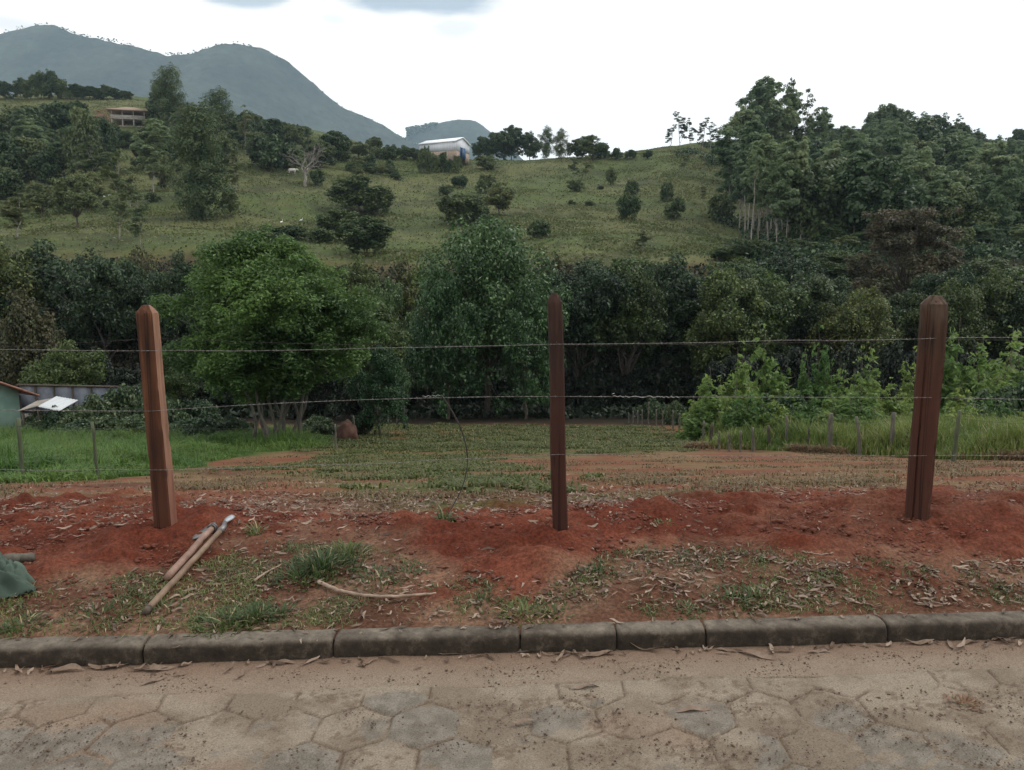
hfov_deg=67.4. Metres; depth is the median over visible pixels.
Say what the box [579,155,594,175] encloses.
sparse tree
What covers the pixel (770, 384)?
young shrub
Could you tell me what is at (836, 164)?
hillside tree
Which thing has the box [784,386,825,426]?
young shrub
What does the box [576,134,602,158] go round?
hillside tree
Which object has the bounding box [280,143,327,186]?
leafless tree
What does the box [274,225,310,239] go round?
bush
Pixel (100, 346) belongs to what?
broadleaf tree
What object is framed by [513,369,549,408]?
understorey shrub
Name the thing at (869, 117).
hillside tree
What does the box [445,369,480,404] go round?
understorey shrub
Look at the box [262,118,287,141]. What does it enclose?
hillside tree
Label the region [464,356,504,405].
understorey shrub
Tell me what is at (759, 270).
broadleaf tree
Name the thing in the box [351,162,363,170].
bush
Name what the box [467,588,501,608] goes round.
grass tuft
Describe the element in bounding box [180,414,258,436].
creeper shrub
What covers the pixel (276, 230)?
bush
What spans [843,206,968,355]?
flat topped tree
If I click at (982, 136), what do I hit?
hillside tree
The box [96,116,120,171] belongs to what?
hillside tree
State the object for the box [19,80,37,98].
hillside tree
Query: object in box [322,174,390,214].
hillside tree
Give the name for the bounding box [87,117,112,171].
hillside tree
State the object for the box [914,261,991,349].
broadleaf tree
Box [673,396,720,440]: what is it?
young shrub
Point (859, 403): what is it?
young shrub
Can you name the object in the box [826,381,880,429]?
young shrub
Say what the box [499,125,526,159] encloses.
hillside tree
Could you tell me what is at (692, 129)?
eucalyptus tree
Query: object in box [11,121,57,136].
eucalyptus tree
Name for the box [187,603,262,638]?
grass tuft
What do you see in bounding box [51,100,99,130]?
hillside tree
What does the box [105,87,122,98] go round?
hillside tree
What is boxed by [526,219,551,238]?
bush
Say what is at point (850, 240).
hillside tree
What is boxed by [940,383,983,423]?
young shrub
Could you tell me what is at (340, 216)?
hillside tree
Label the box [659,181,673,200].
bush
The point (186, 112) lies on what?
pale tree
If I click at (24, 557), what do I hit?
wooden pole
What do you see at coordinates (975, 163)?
eucalyptus tree
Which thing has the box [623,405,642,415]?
creeper shrub
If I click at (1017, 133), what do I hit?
hillside tree
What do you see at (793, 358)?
understorey shrub
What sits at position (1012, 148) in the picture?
eucalyptus tree
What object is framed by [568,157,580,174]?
sparse tree
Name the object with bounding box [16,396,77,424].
tin shelter
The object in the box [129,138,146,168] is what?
hillside tree
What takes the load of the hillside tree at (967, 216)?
on the ground at (526, 548)
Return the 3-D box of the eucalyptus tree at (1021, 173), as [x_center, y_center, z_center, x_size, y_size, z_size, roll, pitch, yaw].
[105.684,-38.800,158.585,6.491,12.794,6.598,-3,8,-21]
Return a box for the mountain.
[0,25,419,149]
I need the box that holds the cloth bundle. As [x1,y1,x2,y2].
[0,551,35,599]
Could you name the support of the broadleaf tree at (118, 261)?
on the ground at (526, 548)
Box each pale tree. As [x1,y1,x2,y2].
[22,180,55,216]
[32,207,47,212]
[48,173,101,227]
[67,171,106,210]
[102,200,110,205]
[143,154,175,191]
[176,104,201,129]
[218,191,241,216]
[244,130,267,166]
[247,110,263,131]
[282,125,304,144]
[348,141,370,155]
[352,168,363,173]
[376,164,387,174]
[386,166,398,173]
[483,181,518,215]
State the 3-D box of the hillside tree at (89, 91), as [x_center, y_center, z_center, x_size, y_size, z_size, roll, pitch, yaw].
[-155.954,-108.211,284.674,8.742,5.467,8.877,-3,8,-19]
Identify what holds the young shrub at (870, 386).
on the ground at (526, 548)
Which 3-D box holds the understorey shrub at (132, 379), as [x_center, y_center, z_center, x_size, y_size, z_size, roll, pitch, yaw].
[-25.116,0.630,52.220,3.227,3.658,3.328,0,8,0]
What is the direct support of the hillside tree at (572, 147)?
on the ground at (526, 548)
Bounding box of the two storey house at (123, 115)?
[106,107,151,126]
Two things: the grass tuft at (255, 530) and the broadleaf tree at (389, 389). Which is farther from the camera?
the broadleaf tree at (389, 389)
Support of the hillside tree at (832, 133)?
on the ground at (526, 548)
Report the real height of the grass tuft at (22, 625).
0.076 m
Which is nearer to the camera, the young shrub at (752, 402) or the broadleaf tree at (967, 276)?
the young shrub at (752, 402)
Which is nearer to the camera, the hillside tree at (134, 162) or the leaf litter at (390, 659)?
the leaf litter at (390, 659)
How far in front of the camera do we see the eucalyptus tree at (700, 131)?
245.03 m
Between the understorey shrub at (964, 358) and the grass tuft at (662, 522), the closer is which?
the grass tuft at (662, 522)
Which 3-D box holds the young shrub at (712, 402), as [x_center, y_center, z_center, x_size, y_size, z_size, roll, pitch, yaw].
[7.896,1.005,31.462,2.389,3.535,2.744,-1,8,-7]
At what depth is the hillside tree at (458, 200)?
136.81 m
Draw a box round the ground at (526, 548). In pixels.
[0,94,1023,644]
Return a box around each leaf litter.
[0,466,1022,571]
[0,482,1023,621]
[0,535,567,646]
[3,636,1021,675]
[16,608,1005,640]
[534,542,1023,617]
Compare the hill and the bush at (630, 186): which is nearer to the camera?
the bush at (630, 186)
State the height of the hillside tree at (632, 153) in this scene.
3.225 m
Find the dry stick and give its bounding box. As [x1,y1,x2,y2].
[317,580,435,597]
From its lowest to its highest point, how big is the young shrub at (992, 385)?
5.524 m
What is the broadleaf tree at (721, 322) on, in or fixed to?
on the ground at (526, 548)
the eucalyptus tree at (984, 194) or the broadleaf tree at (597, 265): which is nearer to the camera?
the broadleaf tree at (597, 265)
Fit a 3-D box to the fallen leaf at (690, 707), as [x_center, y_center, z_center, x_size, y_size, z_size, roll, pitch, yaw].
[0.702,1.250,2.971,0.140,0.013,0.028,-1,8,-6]
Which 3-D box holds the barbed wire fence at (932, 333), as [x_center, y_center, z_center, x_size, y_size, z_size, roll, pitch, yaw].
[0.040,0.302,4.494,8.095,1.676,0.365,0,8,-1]
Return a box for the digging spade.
[142,515,234,614]
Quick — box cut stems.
[49,516,911,604]
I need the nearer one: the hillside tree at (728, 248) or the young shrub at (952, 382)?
the young shrub at (952, 382)
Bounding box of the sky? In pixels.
[0,0,1023,159]
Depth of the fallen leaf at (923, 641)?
3.52 m
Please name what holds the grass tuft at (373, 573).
on the ground at (526, 548)
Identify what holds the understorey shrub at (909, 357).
on the ground at (526, 548)
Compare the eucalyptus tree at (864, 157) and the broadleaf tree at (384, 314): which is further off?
the eucalyptus tree at (864, 157)
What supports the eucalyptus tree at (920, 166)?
on the ground at (526, 548)
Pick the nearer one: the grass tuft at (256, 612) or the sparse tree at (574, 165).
the grass tuft at (256, 612)
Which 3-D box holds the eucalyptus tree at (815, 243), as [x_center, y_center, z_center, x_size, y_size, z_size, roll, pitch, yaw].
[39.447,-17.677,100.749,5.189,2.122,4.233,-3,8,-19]
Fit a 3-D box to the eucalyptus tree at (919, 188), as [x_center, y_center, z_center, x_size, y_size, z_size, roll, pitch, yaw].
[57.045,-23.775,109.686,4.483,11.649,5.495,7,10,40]
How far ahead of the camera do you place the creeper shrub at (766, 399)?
32.53 m
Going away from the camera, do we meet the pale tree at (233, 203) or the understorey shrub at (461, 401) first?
the understorey shrub at (461, 401)
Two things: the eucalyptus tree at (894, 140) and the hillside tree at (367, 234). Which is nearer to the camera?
the hillside tree at (367, 234)
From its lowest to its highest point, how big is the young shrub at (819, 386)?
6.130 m
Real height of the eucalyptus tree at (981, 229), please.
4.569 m
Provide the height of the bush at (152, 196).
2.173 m
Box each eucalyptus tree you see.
[10,114,48,171]
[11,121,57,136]
[11,129,37,140]
[44,141,65,174]
[129,118,171,191]
[150,62,189,132]
[161,97,237,220]
[198,85,242,147]
[537,124,554,158]
[551,128,568,157]
[665,124,676,149]
[673,111,687,142]
[685,118,698,147]
[697,117,709,149]
[705,122,718,150]
[710,130,744,224]
[711,126,723,140]
[717,104,760,168]
[727,156,750,232]
[731,119,773,237]
[732,80,776,133]
[735,148,749,238]
[738,159,769,237]
[746,134,782,239]
[747,140,766,239]
[750,75,789,143]
[759,159,799,241]
[768,139,807,241]
[769,86,803,147]
[782,77,805,151]
[792,135,809,238]
[793,88,815,141]
[798,138,809,157]
[805,106,834,147]
[806,151,813,168]
[810,149,821,163]
[811,242,824,251]
[816,143,843,160]
[825,140,845,157]
[838,132,871,160]
[840,150,890,233]
[841,126,858,149]
[846,132,882,160]
[849,228,883,244]
[862,118,880,131]
[865,128,883,155]
[866,122,878,136]
[872,149,899,167]
[875,118,891,143]
[880,124,908,150]
[882,122,918,156]
[889,143,916,187]
[891,118,905,132]
[899,146,945,221]
[905,123,920,140]
[906,180,928,221]
[921,111,931,119]
[924,172,958,225]
[931,143,949,173]
[935,170,968,196]
[941,165,953,177]
[943,125,957,133]
[944,134,989,172]
[953,113,966,129]
[957,129,970,138]
[959,156,987,178]
[967,173,999,211]
[971,128,981,141]
[972,223,997,243]
[973,140,982,156]
[975,142,998,173]
[976,140,1023,179]
[985,161,1023,237]
[995,134,1003,142]
[998,138,1022,156]
[1007,224,1023,242]
[1014,168,1023,178]
[1016,140,1023,147]
[1018,146,1023,168]
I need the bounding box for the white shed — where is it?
[418,137,470,163]
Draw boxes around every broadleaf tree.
[0,238,101,347]
[0,241,56,355]
[39,246,155,361]
[55,307,86,352]
[67,254,119,349]
[111,256,168,277]
[115,265,166,350]
[140,249,209,374]
[163,349,199,401]
[188,255,220,325]
[324,264,347,285]
[327,254,402,324]
[335,298,412,421]
[343,343,411,433]
[368,276,424,406]
[384,265,428,355]
[403,267,487,418]
[412,212,573,416]
[483,271,545,367]
[491,277,567,418]
[536,260,638,403]
[565,260,621,364]
[571,257,605,274]
[578,257,667,398]
[604,255,669,358]
[610,266,683,367]
[628,252,714,373]
[681,267,774,381]
[701,255,773,290]
[722,262,770,298]
[727,270,811,375]
[754,251,833,345]
[771,264,862,360]
[789,307,839,370]
[803,287,902,374]
[810,250,881,281]
[846,285,891,329]
[870,271,910,295]
[878,276,933,369]
[894,277,998,357]
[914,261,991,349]
[948,255,1023,283]
[956,267,1023,364]
[985,268,1023,366]
[991,276,1023,356]
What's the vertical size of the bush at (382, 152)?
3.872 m
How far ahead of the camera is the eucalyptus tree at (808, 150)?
154.95 m
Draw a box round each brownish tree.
[0,286,67,385]
[107,245,157,366]
[383,258,416,329]
[526,257,582,279]
[534,254,579,360]
[847,277,896,306]
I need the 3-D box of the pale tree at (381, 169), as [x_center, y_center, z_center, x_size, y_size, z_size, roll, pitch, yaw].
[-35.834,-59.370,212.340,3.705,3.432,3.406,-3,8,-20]
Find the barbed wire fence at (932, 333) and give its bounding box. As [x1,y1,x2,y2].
[0,293,1023,530]
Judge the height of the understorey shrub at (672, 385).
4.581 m
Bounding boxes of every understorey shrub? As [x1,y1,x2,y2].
[0,355,19,384]
[64,346,119,387]
[110,367,128,385]
[122,367,141,388]
[169,363,192,407]
[179,373,219,403]
[204,387,235,412]
[229,390,277,416]
[254,384,284,414]
[280,372,330,418]
[331,352,369,418]
[351,408,376,434]
[406,362,446,408]
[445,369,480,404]
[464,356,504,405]
[477,372,518,403]
[499,365,515,402]
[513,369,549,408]
[564,351,598,407]
[597,371,639,406]
[613,359,661,403]
[645,366,673,403]
[646,356,695,405]
[686,360,728,401]
[692,355,756,395]
[734,352,767,387]
[758,346,819,395]
[798,351,832,389]
[823,342,867,395]
[858,338,907,401]
[903,350,916,389]
[911,343,964,392]
[944,344,998,377]
[1006,364,1023,370]
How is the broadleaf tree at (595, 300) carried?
on the ground at (526, 548)
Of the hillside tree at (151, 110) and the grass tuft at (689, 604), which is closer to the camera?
the grass tuft at (689, 604)
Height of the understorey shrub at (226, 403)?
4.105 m
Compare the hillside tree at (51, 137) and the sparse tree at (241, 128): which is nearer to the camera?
the hillside tree at (51, 137)
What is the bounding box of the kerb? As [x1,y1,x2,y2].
[0,611,1023,667]
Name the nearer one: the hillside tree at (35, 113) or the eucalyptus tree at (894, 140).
the eucalyptus tree at (894, 140)
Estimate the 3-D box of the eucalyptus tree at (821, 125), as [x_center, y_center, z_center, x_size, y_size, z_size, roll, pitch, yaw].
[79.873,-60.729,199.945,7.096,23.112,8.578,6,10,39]
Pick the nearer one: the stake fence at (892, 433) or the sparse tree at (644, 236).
the stake fence at (892, 433)
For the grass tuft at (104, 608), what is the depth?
3.62 m
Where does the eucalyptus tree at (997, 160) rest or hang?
on the ground at (526, 548)
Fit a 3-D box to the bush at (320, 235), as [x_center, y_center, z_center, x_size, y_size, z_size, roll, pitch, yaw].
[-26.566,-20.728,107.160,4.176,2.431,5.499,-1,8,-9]
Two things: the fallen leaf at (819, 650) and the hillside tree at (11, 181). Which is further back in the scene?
the hillside tree at (11, 181)
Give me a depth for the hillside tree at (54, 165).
163.07 m
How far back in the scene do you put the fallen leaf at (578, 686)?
3.13 m
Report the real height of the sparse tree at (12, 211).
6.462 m
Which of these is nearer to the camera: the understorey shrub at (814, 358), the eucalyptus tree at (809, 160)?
the understorey shrub at (814, 358)
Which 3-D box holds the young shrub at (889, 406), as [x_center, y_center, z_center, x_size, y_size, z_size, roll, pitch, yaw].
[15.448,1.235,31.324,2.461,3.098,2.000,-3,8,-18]
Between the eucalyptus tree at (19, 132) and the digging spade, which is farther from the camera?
the eucalyptus tree at (19, 132)
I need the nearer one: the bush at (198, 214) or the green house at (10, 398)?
the green house at (10, 398)
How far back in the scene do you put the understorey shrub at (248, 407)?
50.73 m
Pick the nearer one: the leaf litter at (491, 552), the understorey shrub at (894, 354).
the leaf litter at (491, 552)
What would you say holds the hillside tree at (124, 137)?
on the ground at (526, 548)
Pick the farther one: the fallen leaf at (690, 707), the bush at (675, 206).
the bush at (675, 206)
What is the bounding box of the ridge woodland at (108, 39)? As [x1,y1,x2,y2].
[4,22,418,145]
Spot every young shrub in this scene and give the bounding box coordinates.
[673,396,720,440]
[675,371,728,434]
[716,340,758,412]
[720,378,774,434]
[730,323,793,405]
[739,389,768,412]
[753,388,797,432]
[765,377,803,414]
[769,404,798,419]
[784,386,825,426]
[793,325,835,412]
[811,410,850,427]
[821,368,861,415]
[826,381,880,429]
[827,396,864,422]
[834,390,876,419]
[844,345,884,408]
[858,403,890,429]
[875,377,913,420]
[887,394,910,419]
[898,346,939,414]
[900,400,912,411]
[939,317,990,412]
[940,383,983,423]
[956,401,982,417]
[968,335,1016,396]
[973,325,1023,393]
[980,387,1015,420]
[1004,346,1023,386]
[1012,409,1023,419]
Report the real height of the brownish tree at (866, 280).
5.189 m
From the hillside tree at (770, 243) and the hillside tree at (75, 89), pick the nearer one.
the hillside tree at (770, 243)
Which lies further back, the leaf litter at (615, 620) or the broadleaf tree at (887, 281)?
the broadleaf tree at (887, 281)
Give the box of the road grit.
[0,647,1023,769]
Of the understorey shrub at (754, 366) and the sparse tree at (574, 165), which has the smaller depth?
the understorey shrub at (754, 366)
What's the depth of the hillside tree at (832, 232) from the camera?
106.24 m
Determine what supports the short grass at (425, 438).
on the ground at (526, 548)
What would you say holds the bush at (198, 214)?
on the ground at (526, 548)
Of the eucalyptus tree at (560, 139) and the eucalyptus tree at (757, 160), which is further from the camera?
the eucalyptus tree at (560, 139)
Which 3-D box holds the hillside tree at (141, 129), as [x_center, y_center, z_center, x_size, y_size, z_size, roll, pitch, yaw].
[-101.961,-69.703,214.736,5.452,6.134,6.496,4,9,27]
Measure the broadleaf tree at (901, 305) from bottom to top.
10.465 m
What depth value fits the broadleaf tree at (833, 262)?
83.02 m
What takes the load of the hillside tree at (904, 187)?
on the ground at (526, 548)
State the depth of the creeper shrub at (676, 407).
42.28 m
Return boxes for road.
[0,639,1023,769]
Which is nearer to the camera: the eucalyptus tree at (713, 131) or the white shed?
the white shed
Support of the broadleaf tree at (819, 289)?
on the ground at (526, 548)
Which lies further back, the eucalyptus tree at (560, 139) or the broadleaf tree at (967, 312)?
the eucalyptus tree at (560, 139)
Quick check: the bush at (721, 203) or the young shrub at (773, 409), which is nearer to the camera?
the young shrub at (773, 409)
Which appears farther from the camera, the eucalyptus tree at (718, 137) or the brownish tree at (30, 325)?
the eucalyptus tree at (718, 137)
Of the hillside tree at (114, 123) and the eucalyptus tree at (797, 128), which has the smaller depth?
the eucalyptus tree at (797, 128)
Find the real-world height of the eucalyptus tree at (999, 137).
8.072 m
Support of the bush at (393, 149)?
on the ground at (526, 548)
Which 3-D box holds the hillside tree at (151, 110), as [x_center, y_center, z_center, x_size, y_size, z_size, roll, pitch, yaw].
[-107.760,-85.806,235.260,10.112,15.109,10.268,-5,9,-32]
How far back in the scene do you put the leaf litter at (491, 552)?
4.60 m
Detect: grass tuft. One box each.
[0,609,55,638]
[62,591,148,632]
[137,596,205,625]
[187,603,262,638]
[222,600,286,631]
[241,518,272,535]
[256,601,301,621]
[267,563,329,591]
[275,546,368,586]
[319,537,371,563]
[346,563,407,592]
[376,560,437,587]
[417,579,460,594]
[428,504,460,521]
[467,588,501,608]
[493,595,557,626]
[530,597,575,623]
[568,558,620,584]
[650,518,673,525]
[672,597,710,620]
[700,582,766,618]
[732,581,788,610]
[807,567,857,591]
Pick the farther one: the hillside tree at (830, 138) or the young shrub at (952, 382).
the hillside tree at (830, 138)
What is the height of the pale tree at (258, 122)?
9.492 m
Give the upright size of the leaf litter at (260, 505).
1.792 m
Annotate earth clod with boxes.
[779,501,788,508]
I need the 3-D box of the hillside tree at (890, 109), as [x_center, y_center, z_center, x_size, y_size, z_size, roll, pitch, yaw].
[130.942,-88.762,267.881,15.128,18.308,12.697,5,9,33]
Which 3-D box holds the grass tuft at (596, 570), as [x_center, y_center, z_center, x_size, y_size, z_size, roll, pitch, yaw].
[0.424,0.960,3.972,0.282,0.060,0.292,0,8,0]
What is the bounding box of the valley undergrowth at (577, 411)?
[63,256,1017,418]
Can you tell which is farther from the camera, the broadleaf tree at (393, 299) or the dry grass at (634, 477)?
the broadleaf tree at (393, 299)
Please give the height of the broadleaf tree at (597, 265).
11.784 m
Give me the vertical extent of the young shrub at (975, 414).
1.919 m
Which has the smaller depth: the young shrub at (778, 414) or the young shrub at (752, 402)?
the young shrub at (778, 414)
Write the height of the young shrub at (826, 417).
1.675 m
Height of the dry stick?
0.033 m
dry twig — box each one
[253,564,281,580]
[801,551,832,554]
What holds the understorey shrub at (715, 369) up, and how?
on the ground at (526, 548)
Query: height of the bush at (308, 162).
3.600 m
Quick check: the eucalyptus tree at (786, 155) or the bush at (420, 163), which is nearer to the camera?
the eucalyptus tree at (786, 155)
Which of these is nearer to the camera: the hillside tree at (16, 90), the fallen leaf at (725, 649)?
the fallen leaf at (725, 649)
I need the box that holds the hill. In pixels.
[405,119,522,160]
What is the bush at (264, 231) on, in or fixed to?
on the ground at (526, 548)
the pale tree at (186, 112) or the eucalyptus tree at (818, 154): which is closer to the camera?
the eucalyptus tree at (818, 154)
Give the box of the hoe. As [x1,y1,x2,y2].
[163,521,217,580]
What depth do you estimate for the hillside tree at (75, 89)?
280.02 m
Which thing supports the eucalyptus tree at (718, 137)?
on the ground at (526, 548)
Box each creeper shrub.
[21,411,45,430]
[37,405,78,430]
[48,418,96,434]
[49,403,96,429]
[74,392,134,421]
[84,414,145,434]
[99,381,141,420]
[122,391,189,424]
[169,417,218,432]
[179,398,223,422]
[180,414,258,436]
[297,414,337,435]
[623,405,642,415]
[638,397,666,419]
[663,400,686,424]
[759,393,773,409]
[766,392,806,418]
[963,377,1023,419]
[973,405,997,420]
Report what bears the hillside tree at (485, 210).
on the ground at (526, 548)
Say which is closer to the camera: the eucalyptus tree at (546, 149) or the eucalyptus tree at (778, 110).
the eucalyptus tree at (778, 110)
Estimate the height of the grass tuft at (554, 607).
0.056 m
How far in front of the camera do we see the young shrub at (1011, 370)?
40.16 m
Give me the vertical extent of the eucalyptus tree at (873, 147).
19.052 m
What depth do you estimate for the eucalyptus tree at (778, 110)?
198.10 m
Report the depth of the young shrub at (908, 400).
31.37 m
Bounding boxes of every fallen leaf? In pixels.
[46,663,84,671]
[88,663,127,668]
[139,665,175,669]
[139,675,166,685]
[235,668,244,678]
[265,659,294,663]
[512,718,535,722]
[572,684,598,688]
[580,650,612,656]
[630,642,662,649]
[676,705,711,711]
[716,647,736,651]
[738,649,777,658]
[808,648,828,652]
[906,639,933,643]
[947,639,953,647]
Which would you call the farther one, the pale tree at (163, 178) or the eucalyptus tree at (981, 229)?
the pale tree at (163, 178)
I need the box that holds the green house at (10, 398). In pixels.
[0,381,39,428]
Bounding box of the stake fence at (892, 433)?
[628,401,1022,461]
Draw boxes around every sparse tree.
[0,192,41,238]
[72,142,112,181]
[94,143,121,172]
[94,148,142,241]
[105,167,145,206]
[126,192,149,247]
[224,153,247,190]
[236,104,253,156]
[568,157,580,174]
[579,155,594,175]
[632,228,652,250]
[679,148,690,173]
[697,184,706,199]
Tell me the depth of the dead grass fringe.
22.35 m
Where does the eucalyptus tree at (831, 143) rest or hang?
on the ground at (526, 548)
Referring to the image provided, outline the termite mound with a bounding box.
[336,419,357,439]
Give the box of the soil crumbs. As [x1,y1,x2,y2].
[0,480,1023,619]
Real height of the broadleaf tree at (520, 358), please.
9.289 m
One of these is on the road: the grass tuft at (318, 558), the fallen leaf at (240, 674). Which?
the fallen leaf at (240, 674)
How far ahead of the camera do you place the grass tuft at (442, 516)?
4.82 m
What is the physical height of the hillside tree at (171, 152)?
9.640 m
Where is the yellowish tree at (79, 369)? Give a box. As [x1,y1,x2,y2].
[17,337,108,387]
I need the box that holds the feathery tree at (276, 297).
[146,222,391,439]
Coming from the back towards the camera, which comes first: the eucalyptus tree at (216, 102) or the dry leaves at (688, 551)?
the eucalyptus tree at (216, 102)
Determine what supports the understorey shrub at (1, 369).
on the ground at (526, 548)
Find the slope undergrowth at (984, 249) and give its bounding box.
[673,128,1023,266]
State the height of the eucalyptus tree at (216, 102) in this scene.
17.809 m
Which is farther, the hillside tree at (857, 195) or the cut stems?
the hillside tree at (857, 195)
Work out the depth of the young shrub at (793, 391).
31.30 m
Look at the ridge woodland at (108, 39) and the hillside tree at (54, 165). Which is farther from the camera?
the ridge woodland at (108, 39)
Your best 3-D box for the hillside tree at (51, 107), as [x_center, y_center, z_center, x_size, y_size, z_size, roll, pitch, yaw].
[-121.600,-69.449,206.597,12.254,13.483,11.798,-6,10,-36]
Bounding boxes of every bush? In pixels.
[144,192,162,201]
[157,181,167,187]
[170,165,183,171]
[189,203,206,220]
[240,229,278,240]
[249,134,292,171]
[257,226,289,236]
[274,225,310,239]
[281,142,306,169]
[302,126,313,136]
[304,138,314,144]
[306,157,318,168]
[307,228,336,242]
[309,168,324,184]
[335,150,351,160]
[345,161,354,171]
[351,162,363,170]
[362,155,372,162]
[362,162,376,172]
[367,166,377,173]
[368,154,375,163]
[369,146,380,156]
[375,148,391,159]
[383,144,399,159]
[385,159,394,166]
[390,171,402,180]
[396,145,412,159]
[416,147,430,172]
[421,146,431,172]
[429,153,439,172]
[438,151,451,172]
[438,184,454,194]
[449,175,467,187]
[450,155,462,172]
[474,154,499,169]
[474,174,495,192]
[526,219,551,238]
[566,179,585,191]
[584,200,594,205]
[605,167,616,184]
[614,193,642,220]
[623,180,639,194]
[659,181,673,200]
[664,197,685,218]
[706,191,739,216]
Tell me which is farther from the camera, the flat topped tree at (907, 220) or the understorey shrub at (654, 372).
the flat topped tree at (907, 220)
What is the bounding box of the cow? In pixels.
[288,168,298,171]
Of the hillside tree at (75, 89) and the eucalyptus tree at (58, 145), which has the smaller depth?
the eucalyptus tree at (58, 145)
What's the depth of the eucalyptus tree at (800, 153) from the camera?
109.05 m
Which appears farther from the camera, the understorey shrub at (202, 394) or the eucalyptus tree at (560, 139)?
the eucalyptus tree at (560, 139)
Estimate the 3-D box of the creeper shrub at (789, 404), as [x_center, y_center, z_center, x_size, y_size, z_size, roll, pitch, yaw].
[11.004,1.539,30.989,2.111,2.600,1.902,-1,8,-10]
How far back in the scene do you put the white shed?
231.39 m
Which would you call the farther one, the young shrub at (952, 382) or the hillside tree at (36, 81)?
the hillside tree at (36, 81)
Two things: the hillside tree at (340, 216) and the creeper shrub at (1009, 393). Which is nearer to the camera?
the creeper shrub at (1009, 393)
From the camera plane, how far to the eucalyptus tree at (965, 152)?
172.04 m
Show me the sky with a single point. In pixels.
(617, 72)
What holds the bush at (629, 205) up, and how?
on the ground at (526, 548)
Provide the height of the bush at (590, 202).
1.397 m
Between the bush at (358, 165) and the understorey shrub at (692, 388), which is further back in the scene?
the bush at (358, 165)
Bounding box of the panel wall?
[16,384,141,413]
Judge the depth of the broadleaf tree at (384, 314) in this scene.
43.06 m
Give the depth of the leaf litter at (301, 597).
3.75 m
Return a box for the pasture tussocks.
[0,96,856,276]
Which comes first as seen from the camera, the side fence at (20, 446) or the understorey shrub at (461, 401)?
the side fence at (20, 446)
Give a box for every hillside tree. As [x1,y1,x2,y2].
[0,80,14,98]
[0,103,23,135]
[0,130,27,180]
[0,135,47,182]
[0,166,29,204]
[6,104,55,132]
[11,77,27,98]
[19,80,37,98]
[26,70,53,98]
[27,145,66,184]
[38,100,66,136]
[39,68,59,99]
[42,130,61,152]
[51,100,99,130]
[52,78,74,99]
[56,105,103,177]
[67,83,86,98]
[80,86,101,99]
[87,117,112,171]
[95,84,111,98]
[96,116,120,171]
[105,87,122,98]
[108,121,120,133]
[115,90,133,98]
[116,130,134,147]
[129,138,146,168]
[133,125,148,132]
[144,82,174,122]
[161,130,187,163]
[209,130,238,169]
[228,113,256,147]
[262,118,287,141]
[305,140,337,165]
[315,207,359,239]
[318,130,351,158]
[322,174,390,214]
[338,215,394,254]
[362,184,397,215]
[365,136,383,151]
[408,147,418,158]
[435,192,482,224]
[466,194,490,221]
[471,136,488,156]
[484,132,507,158]
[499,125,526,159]
[518,131,542,159]
[565,139,586,158]
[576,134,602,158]
[594,143,613,158]
[612,147,623,158]
[624,149,636,158]
[643,150,652,158]
[707,248,731,260]
[721,244,739,259]
[731,238,752,260]
[746,238,769,259]
[753,241,776,259]
[774,159,848,240]
[785,238,801,253]
[790,158,858,240]
[793,239,814,258]
[794,137,829,159]
[811,225,848,242]
[824,135,846,149]
[828,131,838,138]
[828,235,860,250]
[831,156,864,236]
[832,153,928,239]
[838,125,847,139]
[858,111,876,135]
[866,103,908,132]
[891,183,932,208]
[903,117,941,142]
[904,110,918,126]
[907,136,944,167]
[929,112,957,134]
[931,185,1000,236]
[934,131,975,168]
[950,226,980,251]
[954,167,984,193]
[955,122,972,135]
[970,130,988,144]
[981,238,1006,253]
[1003,186,1023,235]
[1005,128,1023,140]
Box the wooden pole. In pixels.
[3,552,35,562]
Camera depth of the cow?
192.27 m
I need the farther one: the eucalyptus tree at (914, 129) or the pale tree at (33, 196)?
the eucalyptus tree at (914, 129)
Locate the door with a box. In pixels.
[460,147,465,159]
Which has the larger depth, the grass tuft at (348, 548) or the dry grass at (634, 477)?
the dry grass at (634, 477)
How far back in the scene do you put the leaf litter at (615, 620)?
3.55 m
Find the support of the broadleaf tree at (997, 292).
on the ground at (526, 548)
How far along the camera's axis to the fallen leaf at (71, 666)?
3.27 m
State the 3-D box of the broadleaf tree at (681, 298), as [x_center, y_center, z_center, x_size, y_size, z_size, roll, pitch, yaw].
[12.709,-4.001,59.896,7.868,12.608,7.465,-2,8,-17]
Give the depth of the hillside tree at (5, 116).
199.66 m
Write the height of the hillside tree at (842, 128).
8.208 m
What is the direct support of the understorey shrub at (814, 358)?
on the ground at (526, 548)
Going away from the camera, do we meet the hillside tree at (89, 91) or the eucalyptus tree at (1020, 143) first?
the eucalyptus tree at (1020, 143)
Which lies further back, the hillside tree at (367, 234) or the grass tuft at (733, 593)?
the hillside tree at (367, 234)
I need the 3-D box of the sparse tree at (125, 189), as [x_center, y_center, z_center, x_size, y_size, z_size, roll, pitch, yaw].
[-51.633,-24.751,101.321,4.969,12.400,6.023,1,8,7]
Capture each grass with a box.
[0,420,340,483]
[0,452,1023,509]
[0,538,541,638]
[209,422,700,502]
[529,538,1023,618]
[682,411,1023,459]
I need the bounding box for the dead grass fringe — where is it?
[675,439,1023,460]
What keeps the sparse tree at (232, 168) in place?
on the ground at (526, 548)
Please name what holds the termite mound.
on the ground at (526, 548)
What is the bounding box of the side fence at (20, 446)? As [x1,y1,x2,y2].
[16,403,404,478]

